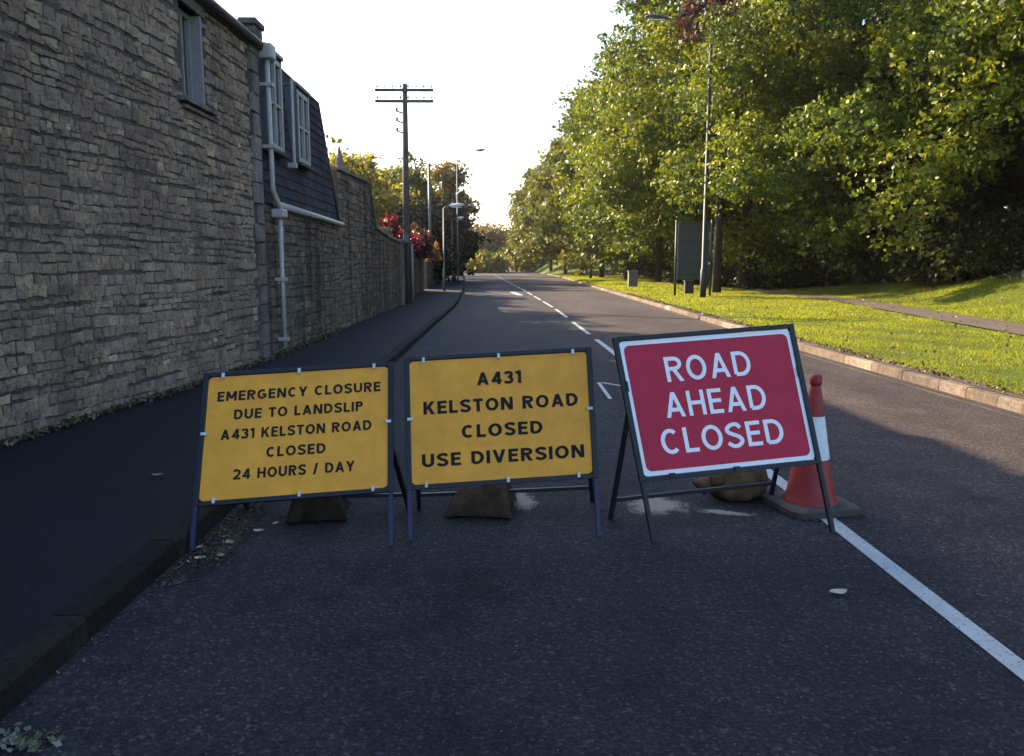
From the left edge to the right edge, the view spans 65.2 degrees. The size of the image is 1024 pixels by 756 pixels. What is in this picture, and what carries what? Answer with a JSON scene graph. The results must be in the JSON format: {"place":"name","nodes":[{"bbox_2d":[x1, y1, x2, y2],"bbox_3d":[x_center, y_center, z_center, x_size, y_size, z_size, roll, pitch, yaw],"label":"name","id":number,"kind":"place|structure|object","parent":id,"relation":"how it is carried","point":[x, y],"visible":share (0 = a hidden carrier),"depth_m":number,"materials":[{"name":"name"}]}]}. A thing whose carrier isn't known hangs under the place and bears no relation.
{"place":"outdoors","nodes":[
{"label":"outdoors","id":0,"kind":"place"},
{"bbox_2d":[0,275,462,656],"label":"pavement","id":1,"kind":"structure","parent":0,"point":[84,505],"depth_m":5.34,"materials":[{"name":"grey asphalt"}]},
{"bbox_2d":[0,0,270,443],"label":"stone house","id":2,"kind":"structure","parent":1,"relation":"on","point":[133,259],"depth_m":8.09,"materials":[{"name":"grey stone"}]},
{"bbox_2d":[178,8,193,97],"bbox_3d":[-3.949,-3.821,9.487,0.100,1.062,0.556,0,8,-1],"label":"window","id":3,"kind":"structure","parent":2,"relation":"in","point":[184,19],"depth_m":9.66,"materials":[{"name":"grey glass"}]},
{"bbox_2d":[0,327,347,448],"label":"wall foot debris","id":4,"kind":"object","parent":1,"relation":"on","point":[48,428],"depth_m":8.31,"materials":[{"name":"brown plant"}]},
{"bbox_2d":[257,42,344,354],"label":"slate hung house","id":5,"kind":"structure","parent":1,"relation":"on","point":[305,192],"depth_m":14.31,"materials":[{"name":"stone"}]},
{"bbox_2d":[257,42,289,158],"bbox_3d":[-4.041,-4.388,12.764,0.670,1.600,0.990,0,8,-1],"label":"window","id":6,"kind":"structure","parent":5,"relation":"in","point":[275,67],"depth_m":12.77,"materials":[{"name":"white glass"}]},
{"bbox_2d":[258,43,289,346],"bbox_3d":[-3.658,-2.729,12.383,0.220,4.560,0.580,0,8,-1],"label":"downpipe","id":7,"kind":"object","parent":5,"relation":"attached to","point":[267,55],"visible":0.91,"depth_m":12.16,"materials":[{"name":"white plastic"}]},
{"bbox_2d":[282,82,314,170],"bbox_3d":[-4.066,-4.557,14.599,0.670,1.420,0.990,0,8,-1],"label":"window","id":8,"kind":"structure","parent":5,"relation":"in","point":[301,95],"depth_m":14.44,"materials":[{"name":"white glass"}]},
{"bbox_2d":[330,165,401,326],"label":"garden wall","id":9,"kind":"structure","parent":1,"relation":"on","point":[370,265],"depth_m":20.72,"materials":[{"name":"stone"}]},
{"bbox_2d":[335,145,349,174],"bbox_3d":[-4.078,-5.166,18.911,0.520,0.720,0.495,0,8,-1],"label":"stone finial","id":10,"kind":"object","parent":9,"relation":"on","point":[339,161],"visible":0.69,"depth_m":18.85,"materials":[{"name":"grey stone"}]},
{"bbox_2d":[377,225,392,235],"bbox_3d":[-4.657,-4.993,27.934,1.060,0.859,3.854,0,8,-1],"label":"grey shrub","id":11,"kind":"object","parent":9,"relation":"on","point":[387,231],"visible":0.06,"depth_m":27.92,"materials":[{"name":"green plant"}]},
{"bbox_2d":[398,239,405,304],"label":"gate pier","id":12,"kind":"structure","parent":1,"relation":"on","point":[402,278],"depth_m":28.78,"materials":[{"name":"stone"}]},
{"bbox_2d":[375,83,433,301],"bbox_3d":[-4.023,-6.903,30.458,2.180,8.250,0.350,0,8,-1],"label":"telegraph pole","id":13,"kind":"object","parent":1,"relation":"on","point":[408,264],"visible":0.99,"depth_m":30.26,"materials":[{"name":"brown wood"}]},
{"bbox_2d":[404,242,422,294],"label":"garden wall","id":14,"kind":"structure","parent":1,"relation":"on","point":[417,266],"depth_m":39.81,"materials":[{"name":"stone"}]},
{"bbox_2d":[395,226,421,252],"bbox_3d":[-4.884,-6.311,36.594,1.494,1.314,8.280,0,8,-1],"label":"red creeper","id":15,"kind":"object","parent":14,"relation":"on","point":[414,238],"visible":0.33,"depth_m":36.16,"materials":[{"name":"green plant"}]},
{"bbox_2d":[410,221,435,258],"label":"plum shrub","id":16,"kind":"object","parent":14,"relation":"on","point":[426,246],"visible":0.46,"depth_m":40.15,"materials":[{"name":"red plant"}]},
{"bbox_2d":[422,258,423,290],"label":"gate pier","id":17,"kind":"structure","parent":1,"relation":"on","point":[423,273],"depth_m":44.38,"materials":[{"name":"stone"}]},
{"bbox_2d":[424,259,427,288],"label":"gate pier","id":18,"kind":"structure","parent":1,"relation":"on","point":[425,275],"depth_m":48.16,"materials":[{"name":"stone"}]},
{"bbox_2d":[428,163,432,285],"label":"wooden pole","id":19,"kind":"object","parent":1,"relation":"on","point":[429,200],"visible":0.65,"depth_m":54.72,"materials":[{"name":"wood"}]},
{"bbox_2d":[427,261,438,286],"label":"garden wall","id":20,"kind":"structure","parent":1,"relation":"on","point":[429,273],"depth_m":53.83,"materials":[{"name":"stone"}]},
{"bbox_2d":[426,241,442,262],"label":"orange shrub","id":21,"kind":"object","parent":1,"relation":"on","point":[436,253],"visible":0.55,"depth_m":44.69,"materials":[{"name":"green plant"}]},
{"bbox_2d":[415,159,484,277],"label":"autumn tree","id":22,"kind":"object","parent":1,"relation":"on","point":[444,173],"visible":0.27,"depth_m":80.84,"materials":[{"name":"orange plant"}]},
{"bbox_2d":[443,203,462,290],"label":"street lamp","id":23,"kind":"object","parent":1,"relation":"on","point":[453,204],"visible":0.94,"depth_m":44.33,"materials":[{"name":"grey metal"}]},
{"bbox_2d":[452,216,463,281],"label":"street lamp","id":24,"kind":"object","parent":1,"relation":"on","point":[461,217],"visible":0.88,"depth_m":66.89,"materials":[{"name":"grey metal"}]},
{"bbox_2d":[423,191,495,280],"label":"dark tree","id":25,"kind":"object","parent":1,"relation":"on","point":[469,248],"visible":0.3,"depth_m":70.96,"materials":[{"name":"green plant"}]},
{"bbox_2d":[456,149,484,283],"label":"street lamp","id":26,"kind":"object","parent":1,"relation":"on","point":[480,150],"visible":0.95,"depth_m":60.73,"materials":[{"name":"grey metal"}]},
{"bbox_2d":[380,211,400,236],"bbox_3d":[-5.211,-6.538,34.248,1.005,1.197,2.236,0,8,-1],"label":"red creeper","id":27,"kind":"object","parent":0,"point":[388,221],"visible":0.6,"depth_m":34.01,"materials":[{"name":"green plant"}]},
{"bbox_2d":[0,270,1023,755],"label":"road","id":28,"kind":"structure","parent":0,"point":[582,640],"depth_m":3.56,"materials":[{"name":"grey asphalt"}]},
{"bbox_2d":[0,722,61,752],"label":"weed","id":29,"kind":"object","parent":28,"relation":"on","point":[17,740],"visible":1,"depth_m":2.61,"materials":[{"name":"green plant"}]},
{"bbox_2d":[7,343,419,740],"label":"leaf litter","id":30,"kind":"object","parent":28,"relation":"on","point":[84,659],"visible":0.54,"depth_m":3.57,"materials":[{"name":"brown plant"}]},
{"bbox_2d":[156,503,281,588],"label":"leaf litter","id":31,"kind":"object","parent":28,"relation":"on","point":[188,556],"visible":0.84,"depth_m":4.38,"materials":[{"name":"brown plant"}]},
{"bbox_2d":[188,503,267,579],"bbox_3d":[-1.644,0.888,4.730,0.354,0.009,1.749,0,8,-1],"label":"gutter silt","id":32,"kind":"object","parent":28,"relation":"on","point":[241,527],"visible":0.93,"depth_m":4.61,"materials":[{"name":"soil"}]},
{"bbox_2d":[189,361,406,551],"bbox_3d":[-1.232,0.412,4.696,1.170,0.983,0.807,0,8,-1],"label":"road sign","id":33,"kind":"object","parent":28,"relation":"on","point":[291,433],"visible":0.98,"depth_m":4.63,"materials":[{"name":"yellow metal"}]},
{"bbox_2d":[286,497,350,523],"bbox_3d":[-1.204,0.739,4.997,0.374,0.230,0.374,-1,8,-9],"label":"sandbag","id":34,"kind":"object","parent":28,"relation":"on","point":[321,509],"visible":0.71,"depth_m":4.86,"materials":[{"name":"fabric"}]},
{"bbox_2d":[442,479,517,518],"bbox_3d":[-0.196,0.737,5.101,0.440,0.205,0.418,1,8,5],"label":"sandbag","id":35,"kind":"object","parent":28,"relation":"on","point":[496,501],"visible":0.81,"depth_m":4.95,"materials":[{"name":"fabric"}]},
{"bbox_2d":[404,347,600,540],"bbox_3d":[-0.042,0.344,4.847,1.186,1.076,0.779,0,8,-1],"label":"road sign","id":36,"kind":"object","parent":28,"relation":"on","point":[491,417],"visible":1,"depth_m":4.67,"materials":[{"name":"yellow metal"}]},
{"bbox_2d":[11,405,1021,755],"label":"loose chippings","id":37,"kind":"object","parent":28,"relation":"on","point":[609,611],"visible":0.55,"depth_m":3.58,"materials":[{"name":"gravel"}]},
{"bbox_2d":[513,492,538,509],"bbox_3d":[0.042,0.810,5.307,0.344,0.005,0.579,0,8,-1],"label":"sand spill","id":38,"kind":"object","parent":28,"relation":"on","point":[524,501],"visible":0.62,"depth_m":5.27,"materials":[{"name":"beige sand"}]},
{"bbox_2d":[626,495,690,514],"bbox_3d":[0.949,0.822,5.207,0.507,0.007,0.564,0,8,-1],"label":"sand spill","id":39,"kind":"object","parent":28,"relation":"on","point":[658,505],"visible":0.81,"depth_m":5.18,"materials":[{"name":"beige sand"}]},
{"bbox_2d":[608,324,835,542],"bbox_3d":[1.196,0.286,4.759,1.259,1.212,0.689,-2,8,-14],"label":"road sign","id":40,"kind":"object","parent":28,"relation":"on","point":[734,400],"visible":0.98,"depth_m":4.64,"materials":[{"name":"metal"}]},
{"bbox_2d":[703,509,750,516],"bbox_3d":[1.354,0.848,5.040,0.440,0.005,0.146,3,9,22],"label":"sand spill","id":41,"kind":"object","parent":28,"relation":"on","point":[721,511],"visible":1,"depth_m":5.04,"materials":[{"name":"beige sand"}]},
{"bbox_2d":[692,464,768,500],"bbox_3d":[1.452,0.645,5.373,0.541,0.311,0.329,-2,8,-11],"label":"sandbag","id":42,"kind":"object","parent":28,"relation":"on","point":[742,494],"visible":0.67,"depth_m":5.26,"materials":[{"name":"brown fabric"}]},
{"bbox_2d":[761,374,859,519],"bbox_3d":[1.919,0.404,5.103,0.470,0.864,0.470,-2,8,-13],"label":"traffic cone","id":43,"kind":"object","parent":28,"relation":"on","point":[800,497],"visible":0.81,"depth_m":5.02,"materials":[{"name":"plastic"}]},
{"bbox_2d":[829,589,846,593],"bbox_3d":[1.545,1.011,3.789,0.070,0.014,0.070,5,10,32],"label":"fallen leaf","id":44,"kind":"object","parent":28,"relation":"on","point":[840,591],"visible":1,"depth_m":3.80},
{"bbox_2d":[215,0,1005,268],"label":"sky","id":45,"kind":"structure","parent":0,"point":[495,69],"materials":[{"name":"white"}]},
{"bbox_2d":[531,258,1023,398],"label":"grass verge","id":46,"kind":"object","parent":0,"point":[544,268],"depth_m":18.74,"materials":[{"name":"plant"}]},
{"bbox_2d":[497,200,576,270],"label":"broadleaf tree","id":47,"kind":"object","parent":46,"relation":"on","point":[509,253],"depth_m":141.03,"materials":[{"name":"green plant"}]},
{"bbox_2d":[510,135,596,274],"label":"broadleaf tree","id":48,"kind":"object","parent":46,"relation":"on","point":[527,216],"visible":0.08,"depth_m":103.72,"materials":[{"name":"green plant"}]},
{"bbox_2d":[501,158,610,272],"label":"broadleaf tree","id":49,"kind":"object","parent":46,"relation":"on","point":[519,199],"visible":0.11,"depth_m":118.88,"materials":[{"name":"green plant"}]},
{"bbox_2d":[560,233,610,277],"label":"tree","id":50,"kind":"object","parent":46,"relation":"on","point":[590,271],"visible":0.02,"depth_m":83.17,"materials":[{"name":"green plant"}]},
{"bbox_2d":[523,122,653,276],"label":"broadleaf tree","id":51,"kind":"object","parent":46,"relation":"on","point":[545,242],"visible":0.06,"depth_m":87.71,"materials":[{"name":"green plant"}]},
{"bbox_2d":[521,87,674,278],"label":"broadleaf tree","id":52,"kind":"object","parent":46,"relation":"on","point":[553,226],"visible":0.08,"depth_m":74.86,"materials":[{"name":"green plant"}]},
{"bbox_2d":[605,257,655,275],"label":"bush","id":53,"kind":"object","parent":46,"relation":"on","point":[631,269],"visible":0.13,"depth_m":90.29,"materials":[{"name":"green plant"}]},
{"bbox_2d":[627,271,638,286],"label":"utility cabinet","id":54,"kind":"object","parent":46,"relation":"on","point":[633,278],"visible":0.88,"depth_m":51.53,"materials":[{"name":"grey metal"}]},
{"bbox_2d":[550,51,733,281],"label":"broadleaf tree","id":55,"kind":"object","parent":46,"relation":"on","point":[586,220],"visible":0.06,"depth_m":64.84,"materials":[{"name":"green plant"}]},
{"bbox_2d":[633,245,677,278],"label":"bush","id":56,"kind":"object","parent":46,"relation":"on","point":[651,266],"visible":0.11,"depth_m":77.94,"materials":[{"name":"green plant"}]},
{"bbox_2d":[558,273,787,290],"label":"grass","id":57,"kind":"structure","parent":46,"relation":"on","point":[613,283],"depth_m":57.82,"materials":[{"name":"plant"}]},
{"bbox_2d":[645,14,712,297],"bbox_3d":[7.047,-9.330,34.329,2.928,11.914,0.300,0,8,-1],"label":"street lamp","id":58,"kind":"object","parent":46,"relation":"on","point":[703,270],"visible":0.85,"depth_m":34.39,"materials":[{"name":"grey metal"}]},
{"bbox_2d":[660,253,706,283],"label":"bush","id":59,"kind":"object","parent":46,"relation":"on","point":[668,276],"visible":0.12,"depth_m":58.67,"materials":[{"name":"green plant"}]},
{"bbox_2d":[684,281,693,293],"bbox_3d":[8.724,-4.476,39.481,0.500,0.660,0.360,0,8,-1],"label":"utility cabinet","id":60,"kind":"object","parent":46,"relation":"on","point":[689,287],"visible":0.96,"depth_m":39.34,"materials":[{"name":"grey metal"}]},
{"bbox_2d":[566,0,813,284],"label":"broadleaf tree","id":61,"kind":"object","parent":46,"relation":"on","point":[661,220],"visible":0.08,"depth_m":51.84,"materials":[{"name":"green plant"}]},
{"bbox_2d":[674,220,713,295],"bbox_3d":[8.319,-5.441,36.693,1.730,3.550,0.110,0,8,-1],"label":"direction sign","id":62,"kind":"object","parent":46,"relation":"on","point":[688,255],"visible":0.88,"depth_m":36.65,"materials":[{"name":"grey metal"}]},
{"bbox_2d":[664,0,783,292],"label":"copper tree","id":63,"kind":"object","parent":46,"relation":"on","point":[691,12],"visible":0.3,"depth_m":40.14,"materials":[{"name":"brown plant"}]},
{"bbox_2d":[551,0,911,288],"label":"broadleaf tree","id":64,"kind":"object","parent":46,"relation":"on","point":[632,198],"visible":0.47,"depth_m":43.85,"materials":[{"name":"green plant"}]},
{"bbox_2d":[706,236,801,288],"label":"bush","id":65,"kind":"object","parent":46,"relation":"on","point":[729,278],"visible":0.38,"depth_m":47.66,"materials":[{"name":"green plant"}]},
{"bbox_2d":[768,234,853,286],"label":"bush","id":66,"kind":"object","parent":46,"relation":"on","point":[815,272],"visible":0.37,"depth_m":44.91,"materials":[{"name":"green plant"}]},
{"bbox_2d":[613,286,1023,386],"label":"scattered dead leaves","id":67,"kind":"object","parent":46,"relation":"on","point":[934,351],"visible":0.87,"depth_m":22.37,"materials":[{"name":"brown plant"}]},
{"bbox_2d":[625,293,1023,395],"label":"verge leaf litter","id":68,"kind":"object","parent":46,"relation":"on","point":[893,362],"visible":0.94,"depth_m":12.56,"materials":[{"name":"brown plant"}]},
{"bbox_2d":[656,0,1023,271],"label":"broadleaf tree","id":69,"kind":"object","parent":46,"relation":"on","point":[779,111],"visible":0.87,"depth_m":31.37,"materials":[{"name":"green plant"}]},
{"bbox_2d":[771,3,950,256],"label":"woodland tree","id":70,"kind":"object","parent":46,"relation":"on","point":[836,106],"visible":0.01,"depth_m":47.05,"materials":[{"name":"green plant"}]},
{"bbox_2d":[819,202,928,283],"bbox_3d":[19.015,-6.742,39.612,6.751,4.246,9.440,0,8,-1],"label":"bush","id":71,"kind":"object","parent":46,"relation":"on","point":[860,259],"visible":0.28,"depth_m":39.15,"materials":[{"name":"green plant"}]},
{"bbox_2d":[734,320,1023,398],"bbox_3d":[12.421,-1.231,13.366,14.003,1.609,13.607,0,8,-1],"label":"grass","id":72,"kind":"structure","parent":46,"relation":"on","point":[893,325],"depth_m":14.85,"materials":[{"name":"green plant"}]},
{"bbox_2d":[827,0,1023,242],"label":"woodland tree","id":73,"kind":"object","parent":46,"relation":"on","point":[1000,186],"visible":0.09,"depth_m":35.19,"materials":[{"name":"green plant"}]},
{"bbox_2d":[876,188,1019,282],"bbox_3d":[18.316,-5.925,33.438,5.294,3.905,7.667,0,8,-1],"label":"bush","id":74,"kind":"object","parent":46,"relation":"on","point":[920,269],"visible":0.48,"depth_m":32.41,"materials":[{"name":"green plant"}]},
{"bbox_2d":[880,185,1023,275],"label":"bush","id":75,"kind":"object","parent":46,"relation":"on","point":[979,205],"visible":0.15,"depth_m":31.90,"materials":[{"name":"green plant"}]},
{"bbox_2d":[889,0,1023,56],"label":"broadleaf tree","id":76,"kind":"object","parent":46,"relation":"on","point":[974,7],"visible":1,"depth_m":19.93,"materials":[{"name":"green plant"}]},
{"bbox_2d":[934,263,1023,284],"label":"bank weeds","id":77,"kind":"object","parent":46,"relation":"on","point":[1011,273],"visible":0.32,"depth_m":28.88,"materials":[{"name":"green plant"}]},
{"bbox_2d":[945,200,1023,271],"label":"bush","id":78,"kind":"object","parent":46,"relation":"on","point":[1004,247],"visible":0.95,"depth_m":28.91,"materials":[{"name":"green plant"}]},
{"bbox_2d":[977,47,1023,204],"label":"woodland tree","id":79,"kind":"object","parent":46,"relation":"on","point":[1020,141],"visible":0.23,"depth_m":31.57,"materials":[{"name":"green plant"}]},
{"bbox_2d":[607,276,1023,334],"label":"footpath","id":80,"kind":"structure","parent":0,"point":[987,323],"depth_m":23.16,"materials":[{"name":"grey asphalt"}]},
{"label":"ground","id":81,"kind":"structure","parent":0,"visible":0},
{"bbox_2d":[0,276,463,720],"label":"kerb","id":82,"kind":"structure","parent":81,"relation":"on","point":[34,660],"depth_m":3.49,"materials":[{"name":"concrete"}]},
{"bbox_2d":[325,134,342,149],"bbox_3d":[-11.115,-7.268,32.403,8.498,8.734,7.800,0,8,-1],"label":"garden tree","id":83,"kind":"object","parent":81,"relation":"on","point":[333,140],"depth_m":32.74,"materials":[{"name":"green plant"}]},
{"bbox_2d":[328,147,392,187],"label":"garden tree","id":84,"kind":"object","parent":81,"relation":"on","point":[379,173],"visible":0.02,"depth_m":79.17,"materials":[{"name":"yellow plant"}]},
{"bbox_2d":[328,148,402,225],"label":"yellow tree","id":85,"kind":"object","parent":81,"relation":"on","point":[388,202],"visible":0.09,"depth_m":59.50,"materials":[{"name":"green plant"}]},
{"bbox_2d":[372,183,423,230],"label":"yellow tree","id":86,"kind":"object","parent":81,"relation":"on","point":[399,190],"visible":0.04,"depth_m":63.61,"materials":[{"name":"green plant"}]},
{"bbox_2d":[374,163,448,200],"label":"autumn tree","id":87,"kind":"object","parent":81,"relation":"on","point":[392,177],"visible":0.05,"depth_m":75.09,"materials":[{"name":"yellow plant"}]},
{"bbox_2d":[396,151,439,207],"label":"conifer","id":88,"kind":"object","parent":81,"relation":"on","point":[417,182],"visible":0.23,"depth_m":69.56,"materials":[{"name":"green plant"}]},
{"bbox_2d":[388,194,461,283],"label":"dark tree","id":89,"kind":"object","parent":81,"relation":"on","point":[419,213],"visible":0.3,"depth_m":60.22,"materials":[{"name":"green plant"}]},
{"bbox_2d":[463,249,512,272],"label":"distant tree","id":90,"kind":"object","parent":81,"relation":"on","point":[484,261],"visible":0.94,"depth_m":153.41,"materials":[{"name":"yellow plant"}]},
{"bbox_2d":[469,222,512,271],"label":"distant tree","id":91,"kind":"object","parent":81,"relation":"on","point":[494,233],"visible":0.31,"depth_m":165.71,"materials":[{"name":"green plant"}]},
{"bbox_2d":[505,222,542,271],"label":"distant tree","id":92,"kind":"object","parent":81,"relation":"on","point":[529,266],"visible":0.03,"depth_m":179.68,"materials":[{"name":"green plant"}]},
{"bbox_2d":[518,256,546,270],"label":"distant tree","id":93,"kind":"object","parent":81,"relation":"on","point":[542,260],"visible":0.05,"depth_m":186.62,"materials":[{"name":"green plant"}]},
{"bbox_2d":[538,272,1023,413],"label":"kerb","id":94,"kind":"structure","parent":81,"relation":"on","point":[1010,403],"depth_m":11.10,"materials":[{"name":"concrete"}]}
]}

